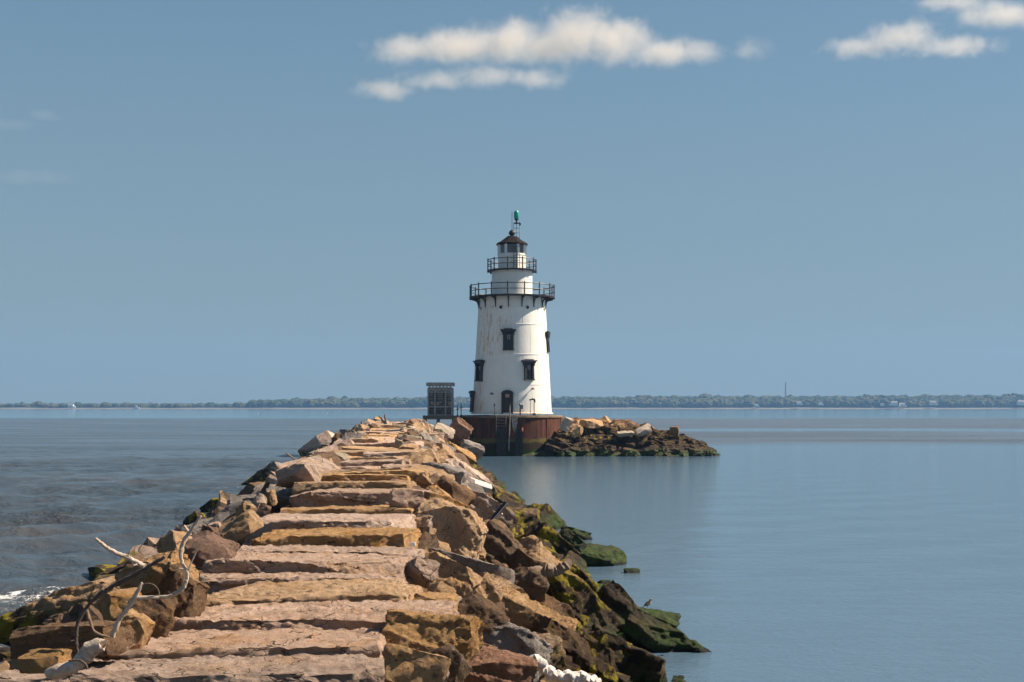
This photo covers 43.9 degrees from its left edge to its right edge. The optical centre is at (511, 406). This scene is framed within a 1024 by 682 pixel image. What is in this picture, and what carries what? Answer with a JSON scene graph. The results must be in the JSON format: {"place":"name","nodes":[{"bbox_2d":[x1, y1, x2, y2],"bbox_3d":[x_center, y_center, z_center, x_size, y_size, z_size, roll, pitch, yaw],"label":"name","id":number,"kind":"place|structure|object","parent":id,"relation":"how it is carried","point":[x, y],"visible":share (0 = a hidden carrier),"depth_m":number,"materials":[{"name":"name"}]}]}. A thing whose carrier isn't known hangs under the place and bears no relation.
{"place":"outdoors","nodes":[
{"label":"outdoors","id":0,"kind":"place"},
{"bbox_2d":[0,653,384,681],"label":"cap slab","id":1,"kind":"structure","parent":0,"point":[305,667],"depth_m":8.01,"materials":[{"name":"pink stone"}]},
{"bbox_2d":[9,619,137,659],"bbox_3d":[-2.914,1.546,8.361,0.840,0.258,0.356,-4,-3,10],"label":"boulder","id":2,"kind":"object","parent":1,"relation":"on","point":[23,640],"visible":0.72,"depth_m":8.24,"materials":[{"name":"brown stone"}]},
{"bbox_2d":[110,515,202,637],"bbox_3d":[-2.238,1.072,7.991,0.592,0.774,0.061,0,0,0],"label":"forked branch","id":3,"kind":"object","parent":1,"relation":"on","point":[131,603],"visible":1,"depth_m":7.99,"materials":[{"name":"grey wood"}]},
{"bbox_2d":[298,430,333,456],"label":"boulder","id":4,"kind":"object","parent":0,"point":[316,442],"visible":0.31,"depth_m":110.10,"materials":[{"name":"grey stone"}]},
{"bbox_2d":[292,480,416,495],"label":"cap slab","id":5,"kind":"structure","parent":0,"point":[300,487],"depth_m":25.96,"materials":[{"name":"beige stone"}]},
{"bbox_2d":[275,462,321,487],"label":"boulder","id":6,"kind":"object","parent":5,"relation":"on","point":[288,476],"visible":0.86,"depth_m":27.54,"materials":[{"name":"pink stone"}]},
{"bbox_2d":[0,409,1023,681],"bbox_3d":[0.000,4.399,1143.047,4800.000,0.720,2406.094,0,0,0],"label":"sea","id":7,"kind":"structure","parent":0,"point":[826,545],"depth_m":53.03,"materials":[{"name":"liquid"}]},
{"bbox_2d":[0,576,115,643],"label":"boulder","id":8,"kind":"object","parent":7,"relation":"in","point":[41,610],"visible":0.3,"depth_m":23.32,"materials":[{"name":"beige stone"}]},
{"bbox_2d":[95,553,145,577],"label":"boulder","id":9,"kind":"object","parent":7,"relation":"in","point":[120,566],"visible":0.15,"depth_m":27.92,"materials":[{"name":"brown stone"}]},
{"bbox_2d":[183,510,205,524],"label":"boulder","id":10,"kind":"object","parent":7,"relation":"in","point":[193,517],"visible":0.35,"depth_m":47.57,"materials":[{"name":"green stone"}]},
{"bbox_2d":[560,526,592,539],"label":"boulder","id":11,"kind":"object","parent":7,"relation":"in","point":[583,535],"visible":0.34,"depth_m":42.23,"materials":[{"name":"green stone"}]},
{"bbox_2d":[576,543,626,566],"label":"boulder","id":12,"kind":"object","parent":7,"relation":"in","point":[593,555],"visible":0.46,"depth_m":35.26,"materials":[{"name":"green stone"}]},
{"bbox_2d":[597,580,636,622],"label":"boulder","id":13,"kind":"object","parent":7,"relation":"in","point":[613,596],"visible":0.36,"depth_m":24.14,"materials":[{"name":"brown stone"}]},
{"bbox_2d":[636,606,680,627],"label":"boulder","id":14,"kind":"object","parent":7,"relation":"in","point":[670,618],"visible":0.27,"depth_m":25.29,"materials":[{"name":"green stone"}]},
{"bbox_2d":[619,608,710,652],"bbox_3d":[2.868,4.486,23.420,1.914,0.735,1.314,34,-19,9],"label":"boulder","id":15,"kind":"object","parent":7,"relation":"in","point":[640,628],"visible":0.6,"depth_m":22.96,"materials":[{"name":"green stone"}]},
{"bbox_2d":[0,407,1023,408],"bbox_3d":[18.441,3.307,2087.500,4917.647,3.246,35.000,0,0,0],"label":"beach","id":16,"kind":"structure","parent":0,"point":[552,408],"depth_m":2087.28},
{"bbox_2d":[0,0,1023,403],"label":"sky","id":17,"kind":"structure","parent":0,"point":[202,201],"materials":[{"name":"blue"}]},
{"bbox_2d":[452,433,654,455],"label":"islet ground","id":18,"kind":"structure","parent":0,"point":[620,445],"depth_m":113.56,"materials":[{"name":"brown stone"}]},
{"bbox_2d":[423,415,458,423],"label":"platform","id":19,"kind":"structure","parent":18,"relation":"on","point":[436,417],"depth_m":115.70,"materials":[{"name":"grey metal"}]},
{"bbox_2d":[426,382,454,414],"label":"iron cabin","id":20,"kind":"object","parent":19,"relation":"on","point":[440,400],"visible":0.92,"depth_m":115.86,"materials":[{"name":"grey metal"}]},
{"bbox_2d":[459,405,561,455],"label":"caisson","id":21,"kind":"object","parent":18,"relation":"on","point":[505,435],"visible":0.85,"depth_m":113.64,"materials":[{"name":"metal"}]},
{"bbox_2d":[468,210,554,413],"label":"lighthouse","id":22,"kind":"object","parent":21,"relation":"on","point":[511,362],"visible":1,"depth_m":115.34,"materials":[{"name":"white metal"}]},
{"bbox_2d":[473,360,484,380],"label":"window","id":23,"kind":"structure","parent":22,"relation":"in","point":[479,364],"depth_m":115.90,"materials":[{"name":"black metal"}]},
{"bbox_2d":[501,390,513,413],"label":"door","id":24,"kind":"structure","parent":22,"relation":"in","point":[506,395],"depth_m":114.29,"materials":[{"name":"black metal"}]},
{"bbox_2d":[500,328,515,349],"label":"window","id":25,"kind":"structure","parent":22,"relation":"in","point":[508,334],"depth_m":114.54,"materials":[{"name":"black metal"}]},
{"bbox_2d":[521,359,536,379],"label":"window","id":26,"kind":"structure","parent":22,"relation":"in","point":[528,364],"depth_m":114.76,"materials":[{"name":"black glass"}]},
{"bbox_2d":[556,415,713,456],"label":"rubble","id":27,"kind":"object","parent":18,"relation":"on","point":[587,439],"visible":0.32,"depth_m":114.35,"materials":[{"name":"brown stone"}]},
{"bbox_2d":[579,419,603,428],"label":"boulder","id":28,"kind":"object","parent":27,"relation":"on","point":[591,423],"visible":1,"depth_m":115.36,"materials":[{"name":"beige stone"}]},
{"bbox_2d":[638,444,658,455],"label":"boulder","id":29,"kind":"object","parent":18,"relation":"on","point":[650,450],"visible":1,"depth_m":113.34,"materials":[{"name":"grey stone"}]},
{"bbox_2d":[301,406,1023,407],"bbox_3d":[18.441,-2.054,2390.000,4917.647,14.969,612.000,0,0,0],"label":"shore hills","id":30,"kind":"structure","parent":0,"point":[760,407],"depth_m":2112.47,"materials":[{"name":"green plant"}]},
{"bbox_2d":[0,393,1023,407],"bbox_3d":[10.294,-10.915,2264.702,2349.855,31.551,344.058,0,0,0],"label":"woods","id":31,"kind":"object","parent":30,"relation":"on","point":[704,400],"visible":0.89,"depth_m":2112.24,"materials":[{"name":"green plant"}]},
{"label":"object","id":32,"kind":"structure","parent":0,"visible":0},
{"bbox_2d":[97,587,141,620],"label":"boulder","id":33,"kind":"object","parent":32,"relation":"on","point":[112,604],"visible":0.42,"depth_m":9.61,"materials":[{"name":"beige stone"}]},
{"bbox_2d":[199,494,235,512],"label":"boulder","id":34,"kind":"object","parent":32,"relation":"on","point":[210,503],"visible":0.15,"depth_m":53.36,"materials":[{"name":"green stone"}]},
{"bbox_2d":[98,627,386,660],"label":"cap slab","id":35,"kind":"structure","parent":32,"relation":"on","point":[370,642],"depth_m":8.81,"materials":[{"name":"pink stone"}]},
{"bbox_2d":[121,608,154,649],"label":"boulder","id":36,"kind":"object","parent":35,"relation":"on","point":[143,625],"visible":0.57,"depth_m":8.69,"materials":[{"name":"beige stone"}]},
{"bbox_2d":[122,592,177,637],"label":"boulder","id":37,"kind":"object","parent":35,"relation":"on","point":[161,614],"visible":0.37,"depth_m":9.18,"materials":[{"name":"brown stone"}]},
{"bbox_2d":[241,461,280,484],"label":"boulder","id":38,"kind":"object","parent":32,"relation":"on","point":[261,475],"visible":0.3,"depth_m":72.29,"materials":[{"name":"grey stone"}]},
{"bbox_2d":[198,572,397,593],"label":"cap slab","id":39,"kind":"structure","parent":32,"relation":"on","point":[219,582],"depth_m":12.46,"materials":[{"name":"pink stone"}]},
{"bbox_2d":[202,551,413,584],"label":"cap slab","id":40,"kind":"structure","parent":32,"relation":"on","point":[245,562],"depth_m":13.14,"materials":[{"name":"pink stone"}]},
{"bbox_2d":[184,530,239,565],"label":"boulder","id":41,"kind":"object","parent":40,"relation":"on","point":[213,546],"visible":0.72,"depth_m":13.29,"materials":[{"name":"red stone"}]},
{"bbox_2d":[170,599,458,630],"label":"cap slab","id":42,"kind":"structure","parent":32,"relation":"on","point":[334,615],"depth_m":9.97,"materials":[{"name":"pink stone"}]},
{"bbox_2d":[114,549,199,595],"bbox_3d":[-2.974,1.549,10.899,0.622,0.606,0.514,-31,-19,13],"label":"boulder","id":43,"kind":"object","parent":42,"relation":"on","point":[154,574],"visible":0.33,"depth_m":10.76,"materials":[{"name":"beige stone"}]},
{"bbox_2d":[152,563,209,617],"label":"boulder","id":44,"kind":"object","parent":42,"relation":"on","point":[191,598],"visible":0.62,"depth_m":10.03,"materials":[{"name":"brown stone"}]},
{"bbox_2d":[413,591,458,609],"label":"boulder","id":45,"kind":"object","parent":42,"relation":"on","point":[426,595],"visible":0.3,"depth_m":11.00,"materials":[{"name":"beige stone"}]},
{"bbox_2d":[206,578,422,606],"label":"cap slab","id":46,"kind":"structure","parent":32,"relation":"on","point":[350,590],"depth_m":11.37,"materials":[{"name":"beige stone"}]},
{"bbox_2d":[427,581,455,592],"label":"boulder","id":47,"kind":"object","parent":46,"relation":"on","point":[440,586],"visible":0.29,"depth_m":11.99,"materials":[{"name":"beige stone"}]},
{"bbox_2d":[243,513,416,545],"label":"cap slab","id":48,"kind":"structure","parent":32,"relation":"on","point":[279,521],"depth_m":17.57,"materials":[{"name":"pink stone"}]},
{"bbox_2d":[238,544,425,558],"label":"cap slab","id":49,"kind":"structure","parent":32,"relation":"on","point":[413,552],"depth_m":14.70,"materials":[{"name":"beige stone"}]},
{"bbox_2d":[251,527,421,547],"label":"cap slab","id":50,"kind":"structure","parent":32,"relation":"on","point":[369,536],"depth_m":15.64,"materials":[{"name":"beige stone"}]},
{"bbox_2d":[219,510,263,541],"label":"boulder","id":51,"kind":"object","parent":50,"relation":"on","point":[243,525],"visible":0.91,"depth_m":15.68,"materials":[{"name":"beige stone"}]},
{"bbox_2d":[0,417,685,681],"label":"rubble","id":52,"kind":"object","parent":32,"relation":"on","point":[268,496],"visible":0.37,"depth_m":29.56,"materials":[{"name":"brown stone"}]},
{"bbox_2d":[18,648,72,673],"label":"boulder","id":53,"kind":"object","parent":52,"relation":"on","point":[38,661],"visible":0.82,"depth_m":7.57,"materials":[{"name":"orange stone"}]},
{"bbox_2d":[71,556,164,653],"bbox_3d":[-2.384,1.217,7.699,0.568,0.626,0.040,0,0,-1],"label":"branch","id":54,"kind":"object","parent":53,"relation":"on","point":[124,580],"visible":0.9,"depth_m":7.69,"materials":[{"name":"wood"}]},
{"bbox_2d":[44,638,106,678],"bbox_3d":[-2.577,1.489,7.507,0.367,0.247,0.111,0,0,0],"label":"log","id":55,"kind":"object","parent":52,"relation":"on","point":[89,651],"visible":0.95,"depth_m":7.47,"materials":[{"name":"beige wood"}]},
{"bbox_2d":[95,537,146,567],"bbox_3d":[-2.955,1.109,9.585,0.390,0.239,0.076,0,0,0],"label":"branch","id":56,"kind":"object","parent":52,"relation":"on","point":[136,562],"visible":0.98,"depth_m":9.59,"materials":[{"name":"beige wood"}]},
{"bbox_2d":[382,643,450,681],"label":"boulder","id":57,"kind":"object","parent":52,"relation":"on","point":[403,663],"visible":1,"depth_m":7.63,"materials":[{"name":"beige stone"}]},
{"bbox_2d":[381,609,483,661],"bbox_3d":[-0.585,1.752,9.423,0.757,0.421,0.639,5,-22,-2],"label":"boulder","id":58,"kind":"object","parent":52,"relation":"on","point":[428,631],"visible":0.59,"depth_m":9.20,"materials":[{"name":"orange stone"}]},
{"bbox_2d":[433,422,454,438],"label":"boulder","id":59,"kind":"object","parent":52,"relation":"on","point":[448,431],"visible":0.82,"depth_m":89.61,"materials":[{"name":"stone"}]},
{"bbox_2d":[423,491,469,508],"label":"boulder","id":60,"kind":"object","parent":52,"relation":"on","point":[428,495],"visible":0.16,"depth_m":20.99,"materials":[{"name":"orange stone"}]},
{"bbox_2d":[428,644,471,681],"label":"boulder","id":61,"kind":"object","parent":52,"relation":"on","point":[460,668],"visible":0.57,"depth_m":8.64,"materials":[{"name":"brown stone"}]},
{"bbox_2d":[449,417,472,445],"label":"boulder","id":62,"kind":"object","parent":52,"relation":"on","point":[462,428],"visible":0.75,"depth_m":103.44,"materials":[{"name":"red stone"}]},
{"bbox_2d":[419,544,514,583],"bbox_3d":[-0.603,2.117,16.598,1.327,0.329,0.545,14,-8,15],"label":"boulder","id":63,"kind":"object","parent":52,"relation":"on","point":[478,566],"visible":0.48,"depth_m":16.33,"materials":[{"name":"grey stone"}]},
{"bbox_2d":[460,439,484,459],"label":"boulder","id":64,"kind":"object","parent":52,"relation":"on","point":[477,450],"visible":0.69,"depth_m":69.61,"materials":[{"name":"grey stone"}]},
{"bbox_2d":[469,491,515,527],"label":"boulder","id":65,"kind":"object","parent":52,"relation":"on","point":[488,506],"visible":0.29,"depth_m":30.16,"materials":[{"name":"pink stone"}]},
{"bbox_2d":[482,622,552,681],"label":"boulder","id":66,"kind":"object","parent":52,"relation":"on","point":[511,637],"visible":0.52,"depth_m":11.85,"materials":[{"name":"grey stone"}]},
{"bbox_2d":[457,593,509,632],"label":"boulder","id":67,"kind":"object","parent":66,"relation":"on","point":[488,613],"visible":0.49,"depth_m":11.96,"materials":[{"name":"brown stone"}]},
{"bbox_2d":[529,654,601,681],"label":"rope","id":68,"kind":"object","parent":66,"relation":"on","point":[550,672],"visible":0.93,"depth_m":11.65,"materials":[{"name":"white fabric"}]},
{"bbox_2d":[529,559,571,578],"bbox_3d":[0.535,2.823,21.444,0.955,0.513,0.326,0,0,0],"label":"log","id":69,"kind":"object","parent":52,"relation":"on","point":[548,570],"visible":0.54,"depth_m":21.37,"materials":[{"name":"beige wood"}]},
{"bbox_2d":[536,594,574,618],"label":"boulder","id":70,"kind":"object","parent":52,"relation":"on","point":[557,606],"visible":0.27,"depth_m":17.80,"materials":[{"name":"brown stone"}]},
{"bbox_2d":[619,642,665,681],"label":"boulder","id":71,"kind":"object","parent":52,"relation":"on","point":[641,665],"visible":0.69,"depth_m":18.44,"materials":[{"name":"brown stone"}]},
{"bbox_2d":[591,630,628,669],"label":"boulder","id":72,"kind":"object","parent":71,"relation":"on","point":[617,644],"visible":0.45,"depth_m":18.50,"materials":[{"name":"brown stone"}]},
{"bbox_2d":[280,504,414,514],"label":"cap slab","id":73,"kind":"structure","parent":32,"relation":"on","point":[374,509],"depth_m":20.02,"materials":[{"name":"beige stone"}]},
{"bbox_2d":[388,488,426,513],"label":"boulder","id":74,"kind":"object","parent":73,"relation":"on","point":[406,498],"visible":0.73,"depth_m":20.26,"materials":[{"name":"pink stone"}]},
{"bbox_2d":[289,488,432,507],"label":"cap slab","id":75,"kind":"structure","parent":32,"relation":"on","point":[344,497],"depth_m":21.51,"materials":[{"name":"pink stone"}]},
{"bbox_2d":[320,467,409,473],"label":"cap slab","id":76,"kind":"structure","parent":32,"relation":"on","point":[360,470],"depth_m":32.43,"materials":[{"name":"beige stone"}]},
{"bbox_2d":[321,473,410,480],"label":"cap slab","id":77,"kind":"structure","parent":32,"relation":"on","point":[353,477],"depth_m":28.67,"materials":[{"name":"beige stone"}]},
{"bbox_2d":[351,437,385,442],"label":"cap slab","id":78,"kind":"structure","parent":32,"relation":"on","point":[371,440],"depth_m":52.01,"materials":[{"name":"beige stone"}]},
{"bbox_2d":[342,446,397,449],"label":"cap slab","id":79,"kind":"structure","parent":32,"relation":"on","point":[362,448],"depth_m":46.05,"materials":[{"name":"beige stone"}]},
{"bbox_2d":[328,418,421,464],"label":"rubble","id":80,"kind":"object","parent":32,"relation":"on","point":[405,432],"visible":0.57,"depth_m":57.63,"materials":[{"name":"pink stone"}]},
{"bbox_2d":[339,459,410,466],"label":"cap slab","id":81,"kind":"structure","parent":32,"relation":"on","point":[371,462],"depth_m":36.46,"materials":[{"name":"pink stone"}]},
{"bbox_2d":[320,469,430,483],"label":"cap slab","id":82,"kind":"structure","parent":32,"relation":"on","point":[412,474],"depth_m":30.27,"materials":[{"name":"beige stone"}]},
{"bbox_2d":[334,449,419,455],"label":"cap slab","id":83,"kind":"structure","parent":32,"relation":"on","point":[354,452],"depth_m":42.79,"materials":[{"name":"beige stone"}]},
{"bbox_2d":[347,441,423,447],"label":"cap slab","id":84,"kind":"structure","parent":32,"relation":"on","point":[387,444],"depth_m":47.69,"materials":[{"name":"beige stone"}]},
{"bbox_2d":[362,451,417,456],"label":"cap slab","id":85,"kind":"structure","parent":32,"relation":"on","point":[379,454],"depth_m":39.95,"materials":[{"name":"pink stone"}]},
{"bbox_2d":[422,462,468,486],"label":"boulder","id":86,"kind":"object","parent":32,"relation":"on","point":[461,475],"visible":0.34,"depth_m":34.99,"materials":[{"name":"grey stone"}]},
{"bbox_2d":[415,497,487,558],"bbox_3d":[-0.942,2.031,20.220,1.315,0.951,1.254,22,-6,11],"label":"boulder","id":87,"kind":"object","parent":32,"relation":"on","point":[464,529],"visible":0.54,"depth_m":19.75,"materials":[{"name":"beige stone"}]},
{"bbox_2d":[423,551,484,598],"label":"boulder","id":88,"kind":"object","parent":32,"relation":"on","point":[463,581],"visible":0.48,"depth_m":13.86,"materials":[{"name":"orange stone"}]},
{"bbox_2d":[433,475,475,506],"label":"boulder","id":89,"kind":"object","parent":32,"relation":"on","point":[456,491],"visible":0.4,"depth_m":29.52,"materials":[{"name":"brown stone"}]},
{"bbox_2d":[448,443,475,463],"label":"boulder","id":90,"kind":"object","parent":32,"relation":"on","point":[470,456],"visible":0.62,"depth_m":65.57,"materials":[{"name":"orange stone"}]},
{"bbox_2d":[445,458,497,499],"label":"boulder","id":91,"kind":"object","parent":32,"relation":"on","point":[475,473],"visible":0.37,"depth_m":46.82,"materials":[{"name":"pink stone"}]},
{"bbox_2d":[473,572,503,603],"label":"boulder","id":92,"kind":"object","parent":32,"relation":"on","point":[489,588],"visible":0.34,"depth_m":14.62,"materials":[{"name":"beige stone"}]},
{"bbox_2d":[484,520,524,564],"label":"boulder","id":93,"kind":"object","parent":32,"relation":"on","point":[501,545],"visible":0.3,"depth_m":22.96,"materials":[{"name":"brown stone"}]},
{"bbox_2d":[493,484,525,507],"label":"boulder","id":94,"kind":"object","parent":32,"relation":"on","point":[510,499],"visible":0.24,"depth_m":47.47,"materials":[{"name":"beige stone"}]},
{"bbox_2d":[507,507,540,533],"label":"boulder","id":95,"kind":"object","parent":32,"relation":"on","point":[527,519],"visible":0.19,"depth_m":37.98,"materials":[{"name":"beige stone"}]},
{"bbox_2d":[508,548,543,569],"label":"boulder","id":96,"kind":"object","parent":32,"relation":"on","point":[519,558],"visible":0.31,"depth_m":22.90,"materials":[{"name":"brown stone"}]},
{"bbox_2d":[513,566,549,600],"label":"boulder","id":97,"kind":"object","parent":32,"relation":"on","point":[533,584],"visible":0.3,"depth_m":18.63,"materials":[{"name":"brown stone"}]},
{"bbox_2d":[501,585,578,631],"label":"boulder","id":98,"kind":"object","parent":32,"relation":"on","point":[523,610],"visible":0.45,"depth_m":15.60,"materials":[{"name":"beige stone"}]},
{"bbox_2d":[488,572,525,593],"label":"boulder","id":99,"kind":"object","parent":98,"relation":"on","point":[501,582],"visible":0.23,"depth_m":15.89,"materials":[{"name":"beige stone"}]},
{"bbox_2d":[525,503,566,528],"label":"boulder","id":100,"kind":"object","parent":32,"relation":"on","point":[555,517],"visible":0.16,"depth_m":46.02,"materials":[{"name":"green stone"}]},
{"bbox_2d":[532,631,565,669],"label":"boulder","id":101,"kind":"object","parent":32,"relation":"on","point":[557,658],"visible":0.13,"depth_m":14.14,"materials":[{"name":"beige stone"}]},
{"bbox_2d":[528,521,581,557],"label":"boulder","id":102,"kind":"object","parent":32,"relation":"on","point":[558,542],"visible":0.26,"depth_m":33.61,"materials":[{"name":"green stone"}]},
{"bbox_2d":[533,614,596,673],"bbox_3d":[0.604,2.938,15.398,0.862,0.548,0.673,32,-12,-9],"label":"boulder","id":103,"kind":"object","parent":32,"relation":"on","point":[575,645],"visible":0.45,"depth_m":15.19,"materials":[{"name":"brown stone"}]},
{"bbox_2d":[519,535,624,631],"bbox_3d":[1.095,3.598,23.947,0.771,2.630,1.613,-44,11,-13],"label":"boulder","id":104,"kind":"object","parent":32,"relation":"on","point":[577,593],"visible":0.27,"depth_m":23.31,"materials":[{"name":"beige stone"}]},
{"bbox_2d":[559,528,585,548],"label":"boulder","id":105,"kind":"object","parent":32,"relation":"on","point":[570,537],"visible":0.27,"depth_m":39.48,"materials":[{"name":"green stone"}]},
{"bbox_2d":[559,559,598,593],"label":"boulder","id":106,"kind":"object","parent":32,"relation":"on","point":[583,575],"visible":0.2,"depth_m":25.67,"materials":[{"name":"green stone"}]},
{"bbox_2d":[578,633,617,681],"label":"boulder","id":107,"kind":"object","parent":32,"relation":"on","point":[604,657],"visible":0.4,"depth_m":15.72,"materials":[{"name":"brown stone"}]},
{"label":"boulder","id":108,"kind":"object","parent":32,"relation":"on","visible":0},
{"bbox_2d":[464,645,537,681],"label":"boulder","id":109,"kind":"object","parent":108,"relation":"on","point":[490,664],"visible":0.66,"depth_m":9.85,"materials":[{"name":"red stone"}]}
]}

